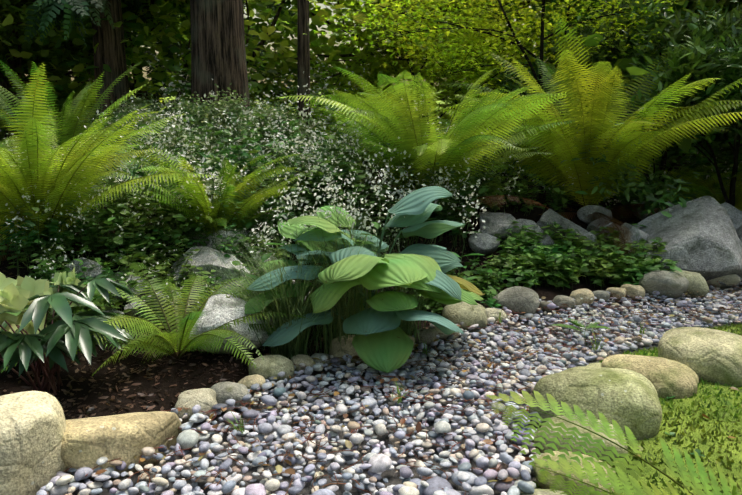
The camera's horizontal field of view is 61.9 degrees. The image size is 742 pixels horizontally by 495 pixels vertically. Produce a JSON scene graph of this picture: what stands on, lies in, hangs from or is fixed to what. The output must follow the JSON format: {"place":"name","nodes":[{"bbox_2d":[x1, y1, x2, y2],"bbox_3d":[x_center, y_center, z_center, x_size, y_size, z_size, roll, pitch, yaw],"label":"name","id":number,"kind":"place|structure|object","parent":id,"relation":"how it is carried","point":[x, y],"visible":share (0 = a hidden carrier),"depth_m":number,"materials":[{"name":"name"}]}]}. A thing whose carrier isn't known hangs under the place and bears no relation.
{"place":"outdoors","nodes":[
{"label":"outdoors","id":0,"kind":"place"},
{"bbox_2d":[25,0,545,86],"label":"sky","id":1,"kind":"structure","parent":0,"point":[319,4],"materials":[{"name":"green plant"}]},
{"bbox_2d":[0,86,741,494],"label":"ground","id":2,"kind":"structure","parent":0,"point":[164,382],"depth_m":3.29,"materials":[{"name":"brown soil"}]},
{"bbox_2d":[0,391,68,494],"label":"boulder","id":3,"kind":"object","parent":2,"relation":"on","point":[32,427],"depth_m":2.30,"materials":[{"name":"beige stone"}]},
{"bbox_2d":[0,113,122,276],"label":"perennial plants","id":4,"kind":"object","parent":2,"relation":"on","point":[86,239],"visible":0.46,"depth_m":4.18,"materials":[{"name":"green plant"}]},
{"bbox_2d":[0,267,135,394],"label":"leafy shrub","id":5,"kind":"object","parent":2,"relation":"on","point":[26,303],"visible":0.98,"depth_m":2.88,"materials":[{"name":"green plant"}]},
{"bbox_2d":[0,61,141,156],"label":"fern","id":6,"kind":"object","parent":2,"relation":"on","point":[68,126],"visible":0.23,"depth_m":6.33,"materials":[{"name":"green plant"}]},
{"bbox_2d":[0,1,160,90],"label":"shrub","id":7,"kind":"object","parent":2,"relation":"on","point":[24,60],"visible":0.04,"depth_m":11.35,"materials":[{"name":"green plant"}]},
{"bbox_2d":[0,117,166,264],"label":"ground cover plant","id":8,"kind":"object","parent":2,"relation":"on","point":[119,221],"visible":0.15,"depth_m":4.44,"materials":[{"name":"green plant"}]},
{"bbox_2d":[67,257,106,280],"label":"granite rock","id":9,"kind":"object","parent":2,"relation":"on","point":[95,271],"visible":0.52,"depth_m":4.17,"materials":[{"name":"grey stone"}]},
{"bbox_2d":[92,305,124,319],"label":"granite rock","id":10,"kind":"object","parent":2,"relation":"on","point":[114,311],"visible":0.17,"depth_m":3.80,"materials":[{"name":"grey stone"}]},
{"bbox_2d":[0,63,217,260],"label":"fern","id":11,"kind":"object","parent":2,"relation":"on","point":[31,169],"visible":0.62,"depth_m":4.09,"materials":[{"name":"green plant"}]},
{"bbox_2d":[31,15,190,125],"bbox_3d":[-7.596,-12.459,12.647,6.964,20.240,5.940,-8,13,-40],"label":"shrub","id":12,"kind":"object","parent":2,"relation":"on","point":[149,61],"visible":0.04,"depth_m":14.70,"materials":[{"name":"plant"}]},
{"bbox_2d":[61,411,182,480],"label":"sandstone slab","id":13,"kind":"structure","parent":2,"relation":"on","point":[126,438],"depth_m":2.52,"materials":[{"name":"beige stone"}]},
{"bbox_2d":[63,92,181,167],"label":"white flowering shrub","id":14,"kind":"object","parent":2,"relation":"on","point":[129,107],"visible":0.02,"depth_m":7.82,"materials":[{"name":"green plant"}]},
{"bbox_2d":[112,271,148,302],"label":"granite rock","id":15,"kind":"object","parent":2,"relation":"on","point":[133,290],"visible":0.15,"depth_m":4.13,"materials":[{"name":"grey stone"}]},
{"bbox_2d":[24,0,243,120],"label":"tree","id":16,"kind":"object","parent":2,"relation":"on","point":[108,36],"visible":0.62,"depth_m":9.11,"materials":[{"name":"plant"}]},
{"bbox_2d":[0,0,273,139],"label":"shrub","id":17,"kind":"object","parent":2,"relation":"on","point":[165,5],"visible":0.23,"depth_m":10.37,"materials":[{"name":"green plant"}]},
{"bbox_2d":[0,0,280,111],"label":"shrub","id":18,"kind":"object","parent":2,"relation":"on","point":[251,13],"depth_m":19.33,"materials":[{"name":"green plant"}]},
{"bbox_2d":[124,291,176,323],"bbox_3d":[-1.433,0.386,4.059,0.350,0.220,0.270,0,10,1],"label":"granite rock","id":19,"kind":"object","parent":2,"relation":"on","point":[131,313],"visible":0.29,"depth_m":3.96,"materials":[{"name":"grey stone"}]},
{"bbox_2d":[1,262,307,375],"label":"fern","id":20,"kind":"object","parent":2,"relation":"on","point":[171,343],"visible":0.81,"depth_m":3.55,"materials":[{"name":"green plant"}]},
{"bbox_2d":[22,206,290,334],"bbox_3d":[-1.360,0.156,4.197,1.832,0.820,1.257,-4,11,-20],"label":"ground cover plant","id":21,"kind":"object","parent":2,"relation":"on","point":[149,260],"visible":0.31,"depth_m":4.22,"materials":[{"name":"green plant"}]},
{"bbox_2d":[85,101,239,186],"bbox_3d":[-2.271,-0.985,6.936,1.847,1.291,1.529,0,10,1],"label":"white flowering shrub","id":22,"kind":"object","parent":2,"relation":"on","point":[202,144],"visible":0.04,"depth_m":6.83,"materials":[{"name":"green plant"}]},
{"bbox_2d":[0,0,347,134],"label":"shrub","id":23,"kind":"object","parent":2,"relation":"on","point":[62,88],"visible":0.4,"depth_m":10.63,"materials":[{"name":"green plant"}]},
{"bbox_2d":[175,388,217,422],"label":"border stone","id":24,"kind":"object","parent":2,"relation":"on","point":[205,399],"visible":0.62,"depth_m":2.96,"materials":[{"name":"beige stone"}]},
{"bbox_2d":[88,137,312,235],"bbox_3d":[-1.172,-0.360,4.856,1.488,1.009,1.542,0,10,1],"label":"fern","id":25,"kind":"object","parent":2,"relation":"on","point":[201,202],"visible":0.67,"depth_m":4.65,"materials":[{"name":"green plant"}]},
{"bbox_2d":[169,246,250,294],"bbox_3d":[-1.195,0.188,4.512,0.547,0.382,0.401,-5,11,-26],"label":"granite rock","id":26,"kind":"object","parent":2,"relation":"on","point":[204,257],"visible":0.44,"depth_m":4.39,"materials":[{"name":"grey stone"}]},
{"bbox_2d":[184,226,249,253],"bbox_3d":[-1.240,-0.088,4.906,0.519,0.348,0.440,0,10,1],"label":"granite rock","id":27,"kind":"object","parent":2,"relation":"on","point":[210,243],"visible":0.12,"depth_m":4.73,"materials":[{"name":"grey stone"}]},
{"bbox_2d":[190,0,249,125],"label":"tree trunk","id":28,"kind":"object","parent":2,"relation":"on","point":[218,53],"visible":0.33,"depth_m":8.10,"materials":[{"name":"brown wood"}]},
{"bbox_2d":[147,1,296,113],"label":"shrub","id":29,"kind":"object","parent":2,"relation":"on","point":[261,52],"visible":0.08,"depth_m":20.15,"materials":[{"name":"plant"}]},
{"bbox_2d":[164,83,291,186],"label":"white flowering shrub","id":30,"kind":"object","parent":2,"relation":"on","point":[190,108],"visible":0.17,"depth_m":7.29,"materials":[{"name":"green plant"}]},
{"bbox_2d":[66,97,391,266],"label":"perennial bed plants","id":31,"kind":"object","parent":2,"relation":"on","point":[176,231],"visible":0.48,"depth_m":4.92,"materials":[{"name":"green plant"}]},
{"bbox_2d":[210,382,250,411],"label":"border stone","id":32,"kind":"object","parent":2,"relation":"on","point":[236,392],"visible":0.54,"depth_m":3.07,"materials":[{"name":"grey stone"}]},
{"bbox_2d":[189,294,272,353],"bbox_3d":[-0.806,0.470,3.767,0.395,0.368,0.521,6,12,31],"label":"granite rock","id":33,"kind":"object","parent":2,"relation":"on","point":[214,318],"visible":0.56,"depth_m":3.65,"materials":[{"name":"grey stone"}]},
{"bbox_2d":[111,44,374,202],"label":"perennial bed plants","id":34,"kind":"object","parent":2,"relation":"on","point":[243,153],"visible":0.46,"depth_m":6.35,"materials":[{"name":"green plant"}]},
{"bbox_2d":[238,374,264,394],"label":"border stone","id":35,"kind":"object","parent":2,"relation":"on","point":[248,381],"visible":0.65,"depth_m":3.26,"materials":[{"name":"beige stone"}]},
{"bbox_2d":[0,198,504,418],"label":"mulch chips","id":36,"kind":"object","parent":2,"relation":"on","point":[133,396],"visible":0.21,"depth_m":3.41,"materials":[{"name":"bark mulch"},{"name":"wood chips"}]},
{"bbox_2d":[198,240,310,311],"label":"grass clump","id":37,"kind":"object","parent":2,"relation":"on","point":[246,274],"visible":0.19,"depth_m":4.11,"materials":[{"name":"green plant"}]},
{"bbox_2d":[249,253,277,275],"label":"granite rock","id":38,"kind":"object","parent":2,"relation":"on","point":[260,262],"visible":0.08,"depth_m":4.68,"materials":[{"name":"grey stone"}]},
{"bbox_2d":[249,355,294,381],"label":"border stone","id":39,"kind":"object","parent":2,"relation":"on","point":[268,366],"visible":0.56,"depth_m":3.40,"materials":[{"name":"beige stone"}]},
{"bbox_2d":[186,220,370,358],"bbox_3d":[-0.489,0.248,3.748,1.300,0.821,1.393,0,10,1],"label":"grass clump","id":40,"kind":"object","parent":2,"relation":"on","point":[297,345],"visible":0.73,"depth_m":3.66,"materials":[{"name":"green plant"}]},
{"bbox_2d":[237,95,326,177],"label":"white flowering shrub","id":41,"kind":"object","parent":2,"relation":"on","point":[267,110],"visible":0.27,"depth_m":7.75,"materials":[{"name":"green plant"}]},
{"bbox_2d":[101,86,489,263],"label":"flower sprays","id":42,"kind":"object","parent":2,"relation":"on","point":[218,178],"visible":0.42,"depth_m":5.44,"materials":[{"name":"white plant"}]},
{"bbox_2d":[291,354,314,370],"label":"border stone","id":43,"kind":"object","parent":2,"relation":"on","point":[306,360],"visible":0.48,"depth_m":3.54,"materials":[{"name":"grey stone"}]},
{"bbox_2d":[297,0,310,138],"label":"tree trunk","id":44,"kind":"object","parent":2,"relation":"on","point":[303,53],"visible":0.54,"depth_m":8.31,"materials":[{"name":"brown wood"}]},
{"bbox_2d":[311,353,330,363],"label":"border stone","id":45,"kind":"object","parent":2,"relation":"on","point":[317,355],"visible":0.46,"depth_m":3.64,"materials":[{"name":"grey stone"}]},
{"bbox_2d":[133,0,550,149],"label":"shrub","id":46,"kind":"object","parent":2,"relation":"on","point":[332,57],"visible":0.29,"depth_m":11.53,"materials":[{"name":"green plant"}]},
{"bbox_2d":[259,199,432,354],"bbox_3d":[-0.178,0.172,3.792,1.129,1.008,1.108,0,10,1],"label":"grass clump","id":47,"kind":"object","parent":2,"relation":"on","point":[343,312],"visible":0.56,"depth_m":3.78,"materials":[{"name":"green plant"}]},
{"bbox_2d":[329,335,364,364],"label":"border stone","id":48,"kind":"object","parent":2,"relation":"on","point":[337,350],"visible":0.46,"depth_m":3.71,"materials":[{"name":"grey stone"}]},
{"bbox_2d":[244,186,483,372],"bbox_3d":[-0.037,0.141,3.903,1.568,1.042,1.507,0,10,1],"label":"hosta plant","id":49,"kind":"object","parent":2,"relation":"on","point":[382,341],"visible":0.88,"depth_m":3.55,"materials":[{"name":"green plant"}]},
{"bbox_2d":[250,117,500,252],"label":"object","id":50,"kind":"object","parent":2,"relation":"on","point":[462,191],"visible":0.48,"depth_m":5.62,"materials":[{"name":"green plant"}]},
{"bbox_2d":[155,80,609,354],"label":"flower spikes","id":51,"kind":"object","parent":2,"relation":"on","point":[579,324],"visible":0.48,"depth_m":4.01,"materials":[{"name":"white plant"}]},
{"bbox_2d":[36,281,741,494],"bbox_3d":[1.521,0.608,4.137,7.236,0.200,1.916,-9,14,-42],"label":"creek pebbles","id":52,"kind":"object","parent":2,"relation":"on","point":[376,464],"visible":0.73,"depth_m":2.89,"materials":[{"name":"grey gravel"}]},
{"bbox_2d":[706,274,739,288],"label":"border stone","id":53,"kind":"object","parent":52,"relation":"on","point":[731,280],"visible":0.6,"depth_m":5.52,"materials":[{"name":"grey stone"}]},
{"bbox_2d":[719,274,741,287],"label":"granite rock","id":54,"kind":"object","parent":52,"relation":"on","point":[722,283],"visible":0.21,"depth_m":5.53,"materials":[{"name":"grey stone"}]},
{"bbox_2d":[249,0,573,135],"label":"shrub","id":55,"kind":"object","parent":2,"relation":"on","point":[315,19],"visible":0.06,"depth_m":13.44,"materials":[{"name":"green plant"}]},
{"bbox_2d":[373,227,458,349],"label":"grass clump","id":56,"kind":"object","parent":2,"relation":"on","point":[405,327],"visible":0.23,"depth_m":4.01,"materials":[{"name":"green plant"}]},
{"bbox_2d":[413,328,437,345],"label":"border stone","id":57,"kind":"object","parent":2,"relation":"on","point":[428,335],"visible":0.65,"depth_m":4.01,"materials":[{"name":"grey stone"}]},
{"bbox_2d":[277,66,574,213],"bbox_3d":[0.847,-0.884,6.258,3.036,1.649,2.831,-8,13,-40],"label":"fern","id":58,"kind":"object","parent":2,"relation":"on","point":[412,134],"visible":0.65,"depth_m":5.66,"materials":[{"name":"green plant"}]},
{"bbox_2d":[271,0,597,181],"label":"tree maple wood","id":59,"kind":"object","parent":2,"relation":"on","point":[406,57],"visible":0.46,"depth_m":9.20,"materials":[{"name":"green plant"}]},
{"bbox_2d":[433,326,459,339],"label":"border stone","id":60,"kind":"object","parent":2,"relation":"on","point":[443,336],"visible":0.25,"depth_m":4.11,"materials":[{"name":"grey stone"}]},
{"bbox_2d":[393,252,508,312],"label":"groundcover plants","id":61,"kind":"object","parent":2,"relation":"on","point":[487,278],"visible":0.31,"depth_m":5.00,"materials":[{"name":"green plant"}]},
{"bbox_2d":[442,301,486,331],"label":"border stone","id":62,"kind":"object","parent":2,"relation":"on","point":[462,311],"visible":0.73,"depth_m":4.33,"materials":[{"name":"beige stone"}]},
{"bbox_2d":[468,233,499,254],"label":"granite rock","id":63,"kind":"object","parent":2,"relation":"on","point":[484,243],"visible":0.9,"depth_m":5.82,"materials":[{"name":"grey stone"}]},
{"bbox_2d":[485,308,506,323],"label":"border stone","id":64,"kind":"object","parent":2,"relation":"on","point":[493,312],"visible":0.65,"depth_m":4.51,"materials":[{"name":"beige stone"}]},
{"bbox_2d":[477,212,517,241],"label":"granite rock","id":65,"kind":"object","parent":2,"relation":"on","point":[493,223],"visible":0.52,"depth_m":6.01,"materials":[{"name":"grey stone"}]},
{"bbox_2d":[303,0,715,193],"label":"maple tree wood","id":66,"kind":"object","parent":2,"relation":"on","point":[426,17],"visible":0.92,"depth_m":7.35,"materials":[{"name":"green plant"}]},
{"bbox_2d":[492,286,539,315],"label":"border stone","id":67,"kind":"object","parent":2,"relation":"on","point":[519,299],"visible":0.75,"depth_m":4.67,"materials":[{"name":"grey stone"}]},
{"bbox_2d":[513,219,554,249],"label":"granite rock","id":68,"kind":"object","parent":2,"relation":"on","point":[546,240],"visible":0.25,"depth_m":5.92,"materials":[{"name":"grey stone"}]},
{"bbox_2d":[530,453,543,475],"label":"border stone","id":69,"kind":"object","parent":2,"relation":"on","point":[532,472],"visible":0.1,"depth_m":2.55,"materials":[{"name":"beige stone"}]},
{"bbox_2d":[520,489,566,494],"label":"border stone","id":70,"kind":"object","parent":2,"relation":"on","point":[542,492],"visible":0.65,"depth_m":2.24,"materials":[{"name":"beige stone"}]},
{"bbox_2d":[538,301,552,312],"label":"border stone","id":71,"kind":"object","parent":2,"relation":"on","point":[543,304],"visible":0.65,"depth_m":4.78,"materials":[{"name":"grey stone"}]},
{"bbox_2d":[537,209,587,247],"bbox_3d":[1.938,-0.178,6.304,0.596,0.419,0.499,7,12,35],"label":"granite rock","id":72,"kind":"object","parent":2,"relation":"on","point":[553,217],"visible":0.5,"depth_m":6.10,"materials":[{"name":"grey stone"}]},
{"bbox_2d":[553,295,575,309],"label":"border stone","id":73,"kind":"object","parent":2,"relation":"on","point":[559,300],"visible":0.73,"depth_m":4.83,"materials":[{"name":"grey stone"}]},
{"bbox_2d":[532,451,615,494],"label":"border stone","id":74,"kind":"object","parent":2,"relation":"on","point":[546,484],"visible":0.38,"depth_m":2.34,"materials":[{"name":"beige stone"}]},
{"bbox_2d":[531,416,627,460],"bbox_3d":[0.884,0.829,2.655,0.406,0.174,0.243,4,11,20],"label":"border stone","id":75,"kind":"object","parent":2,"relation":"on","point":[607,443],"visible":0.4,"depth_m":2.58,"materials":[{"name":"beige stone"}]},
{"bbox_2d":[569,289,593,307],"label":"border stone","id":76,"kind":"object","parent":2,"relation":"on","point":[586,295],"visible":0.83,"depth_m":4.94,"materials":[{"name":"beige stone"}]},
{"bbox_2d":[483,219,681,289],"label":"groundcover plants","id":77,"kind":"object","parent":2,"relation":"on","point":[531,263],"visible":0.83,"depth_m":5.50,"materials":[{"name":"green plant"}]},
{"bbox_2d":[425,9,741,272],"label":"fern","id":78,"kind":"object","parent":2,"relation":"on","point":[601,108],"visible":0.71,"depth_m":6.27,"materials":[{"name":"green plant"}]},
{"bbox_2d":[433,0,741,163],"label":"shrub","id":79,"kind":"object","parent":2,"relation":"on","point":[579,8],"visible":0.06,"depth_m":11.72,"materials":[{"name":"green plant"}]},
{"bbox_2d":[582,232,599,254],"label":"granite rock","id":80,"kind":"object","parent":2,"relation":"on","point":[589,235],"visible":0.15,"depth_m":5.98,"materials":[{"name":"grey stone"}]},
{"bbox_2d":[587,363,600,366],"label":"border stone","id":81,"kind":"object","parent":2,"relation":"on","point":[594,365],"visible":0.08,"depth_m":3.38,"materials":[{"name":"beige stone"}]},
{"bbox_2d":[577,205,611,224],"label":"granite rock","id":82,"kind":"object","parent":2,"relation":"on","point":[584,212],"visible":0.62,"depth_m":6.69,"materials":[{"name":"grey stone"}]},
{"bbox_2d":[529,366,661,439],"bbox_3d":[1.025,0.737,2.864,0.569,0.359,0.409,0,10,1],"label":"border stone","id":83,"kind":"object","parent":2,"relation":"on","point":[627,398],"visible":0.77,"depth_m":2.72,"materials":[{"name":"stone"}]},
{"bbox_2d":[593,290,609,302],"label":"border stone","id":84,"kind":"object","parent":2,"relation":"on","point":[601,294],"visible":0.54,"depth_m":5.08,"materials":[{"name":"grey stone"}]},
{"bbox_2d":[586,218,619,240],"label":"granite rock","id":85,"kind":"object","parent":2,"relation":"on","point":[591,226],"visible":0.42,"depth_m":6.45,"materials":[{"name":"grey stone"}]},
{"bbox_2d":[481,0,729,178],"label":"tree","id":86,"kind":"object","parent":2,"relation":"on","point":[594,57],"visible":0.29,"depth_m":8.94,"materials":[{"name":"green plant"}]},
{"bbox_2d":[473,148,741,220],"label":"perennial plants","id":87,"kind":"object","parent":2,"relation":"on","point":[558,198],"visible":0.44,"depth_m":6.83,"materials":[{"name":"green plant"}]},
{"bbox_2d":[486,390,741,494],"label":"lacy fern","id":88,"kind":"object","parent":2,"relation":"on","point":[625,487],"visible":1,"depth_m":1.77,"materials":[{"name":"green plant"}]},
{"bbox_2d":[606,287,626,300],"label":"border stone","id":89,"kind":"object","parent":2,"relation":"on","point":[619,291],"visible":0.6,"depth_m":5.15,"materials":[{"name":"beige stone"}]},
{"bbox_2d":[494,0,741,176],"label":"shrub","id":90,"kind":"object","parent":2,"relation":"on","point":[631,69],"visible":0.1,"depth_m":8.01,"materials":[{"name":"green plant"}]},
{"bbox_2d":[495,0,741,121],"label":"shrub","id":91,"kind":"object","parent":2,"relation":"on","point":[694,4],"depth_m":13.76,"materials":[{"name":"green plant"}]},
{"bbox_2d":[612,223,648,248],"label":"granite rock","id":92,"kind":"object","parent":2,"relation":"on","point":[633,235],"visible":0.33,"depth_m":6.00,"materials":[{"name":"grey stone"}]},
{"bbox_2d":[522,0,741,121],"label":"shrub","id":93,"kind":"object","parent":2,"relation":"on","point":[733,5],"depth_m":11.90,"materials":[{"name":"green plant"}]},
{"bbox_2d":[620,284,644,300],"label":"border stone","id":94,"kind":"object","parent":2,"relation":"on","point":[638,290],"visible":0.77,"depth_m":5.18,"materials":[{"name":"beige stone"}]},
{"bbox_2d":[533,322,741,494],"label":"moss tufts","id":95,"kind":"object","parent":2,"relation":"on","point":[691,424],"visible":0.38,"depth_m":2.74,"materials":[{"name":"green plant"}]},
{"bbox_2d":[555,0,741,217],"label":"rhododendron shrub","id":96,"kind":"object","parent":2,"relation":"on","point":[694,58],"visible":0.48,"depth_m":6.54,"materials":[{"name":"green plant"}]},
{"bbox_2d":[601,354,698,398],"bbox_3d":[1.480,0.689,3.291,0.478,0.208,0.356,5,11,25],"label":"border stone","id":97,"kind":"object","parent":2,"relation":"on","point":[666,377],"visible":0.58,"depth_m":3.18,"materials":[{"name":"beige stone"}]},
{"bbox_2d":[633,200,674,219],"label":"granite rock","id":98,"kind":"object","parent":2,"relation":"on","point":[644,216],"visible":0.04,"depth_m":7.17,"materials":[{"name":"grey stone"}]},
{"bbox_2d":[639,270,688,298],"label":"border stone","id":99,"kind":"object","parent":2,"relation":"on","point":[670,284],"visible":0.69,"depth_m":5.21,"materials":[{"name":"grey stone"}]},
{"bbox_2d":[603,0,741,206],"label":"rhododendron shrub","id":100,"kind":"object","parent":2,"relation":"on","point":[731,34],"visible":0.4,"depth_m":6.69,"materials":[{"name":"green plant"}]},
{"bbox_2d":[635,163,731,201],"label":"fern","id":101,"kind":"object","parent":2,"relation":"on","point":[690,173],"visible":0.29,"depth_m":7.41,"materials":[{"name":"green plant"}]},
{"bbox_2d":[628,196,741,280],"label":"granite rock","id":102,"kind":"object","parent":2,"relation":"on","point":[699,235],"visible":0.6,"depth_m":5.64,"materials":[{"name":"grey stone"}]},
{"bbox_2d":[637,386,738,462],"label":"lawn weeds and leaves","id":103,"kind":"object","parent":2,"relation":"on","point":[697,450],"visible":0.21,"depth_m":2.58,"materials":[{"name":"green plant"}]},
{"bbox_2d":[669,269,708,297],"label":"border stone","id":104,"kind":"object","parent":2,"relation":"on","point":[697,282],"visible":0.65,"depth_m":5.27,"materials":[{"name":"beige stone"}]},
{"bbox_2d":[655,162,741,210],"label":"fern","id":105,"kind":"object","parent":2,"relation":"on","point":[719,196],"visible":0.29,"depth_m":7.29,"materials":[{"name":"green plant"}]},
{"bbox_2d":[658,327,741,386],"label":"border stone","id":106,"kind":"object","parent":2,"relation":"on","point":[712,355],"visible":0.69,"depth_m":3.31,"materials":[{"name":"beige stone"}]},
{"bbox_2d":[711,92,741,174],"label":"rhododendron shrub","id":107,"kind":"object","parent":2,"relation":"on","point":[713,137],"visible":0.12,"depth_m":7.06,"materials":[{"name":"green plant"}]},
{"bbox_2d":[720,202,741,230],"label":"granite rock","id":108,"kind":"object","parent":2,"relation":"on","point":[734,214],"visible":0.23,"depth_m":6.45,"materials":[{"name":"grey stone"}]},
{"bbox_2d":[736,225,741,241],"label":"granite rock","id":109,"kind":"object","parent":2,"relation":"on","point":[739,231],"visible":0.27,"depth_m":6.04,"materials":[{"name":"grey stone"}]}
]}

